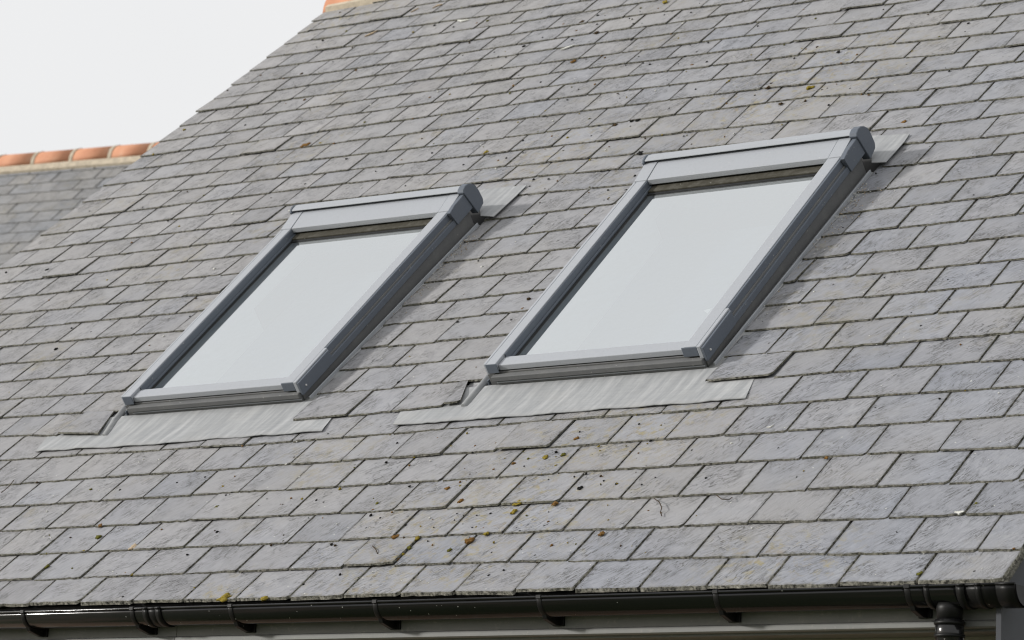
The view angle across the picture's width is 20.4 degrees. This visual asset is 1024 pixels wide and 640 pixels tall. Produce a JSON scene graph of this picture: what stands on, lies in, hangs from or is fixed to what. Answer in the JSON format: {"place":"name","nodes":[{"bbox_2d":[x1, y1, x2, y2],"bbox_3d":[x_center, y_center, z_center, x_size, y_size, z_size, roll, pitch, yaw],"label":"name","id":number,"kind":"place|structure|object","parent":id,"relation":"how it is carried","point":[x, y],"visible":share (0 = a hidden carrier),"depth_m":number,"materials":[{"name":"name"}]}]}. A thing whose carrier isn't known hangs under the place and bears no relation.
{"place":"outdoors","nodes":[
{"label":"outdoors","id":0,"kind":"place"},
{"bbox_2d":[0,142,159,265],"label":"house","id":1,"kind":"structure","parent":0,"point":[41,192],"depth_m":25.61,"materials":[{"name":"stone"}]},
{"bbox_2d":[0,0,325,154],"label":"sky","id":2,"kind":"structure","parent":0,"point":[74,74],"materials":[{"name":"white"}]},
{"bbox_2d":[0,0,1023,639],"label":"house","id":3,"kind":"structure","parent":0,"point":[676,316],"depth_m":8.99,"materials":[{"name":"stone"}]},
{"bbox_2d":[216,592,231,601],"bbox_3d":[-0.821,0.791,8.097,0.035,0.032,0.040,10,-13,-33],"label":"moss clump","id":4,"kind":"object","parent":3,"relation":"on","point":[224,597],"visible":1,"depth_m":8.09,"materials":[{"name":"yellow plant"}]},
{"bbox_2d":[35,183,526,451],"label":"roof window","id":5,"kind":"structure","parent":3,"relation":"in","point":[286,326],"depth_m":9.82,"materials":[{"name":"grey glass"}]},
{"bbox_2d":[464,537,474,543],"bbox_3d":[-0.117,0.611,7.848,0.030,0.023,0.025,1,-11,7],"label":"moss clump","id":6,"kind":"object","parent":3,"relation":"on","point":[470,540],"visible":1,"depth_m":7.84,"materials":[{"name":"plant"}]},
{"bbox_2d":[1,12,1021,593],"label":"white flecks","id":7,"kind":"object","parent":3,"relation":"on","point":[481,266],"visible":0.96,"depth_m":9.37,"materials":[{"name":"white"}]},
{"bbox_2d":[5,3,1023,596],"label":"moss crumbs","id":8,"kind":"object","parent":3,"relation":"on","point":[511,319],"visible":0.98,"depth_m":9.26,"materials":[{"name":"green plant"}]},
{"bbox_2d":[351,183,889,357],"bbox_3d":[0.325,-0.160,9.269,1.703,0.575,0.679,-6,-14,36],"label":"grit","id":9,"kind":"object","parent":3,"relation":"on","point":[764,305],"visible":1,"depth_m":9.10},
{"bbox_2d":[393,126,909,424],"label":"roof window","id":10,"kind":"structure","parent":3,"relation":"in","point":[655,299],"depth_m":8.88,"materials":[{"name":"grey glass"}]}
]}

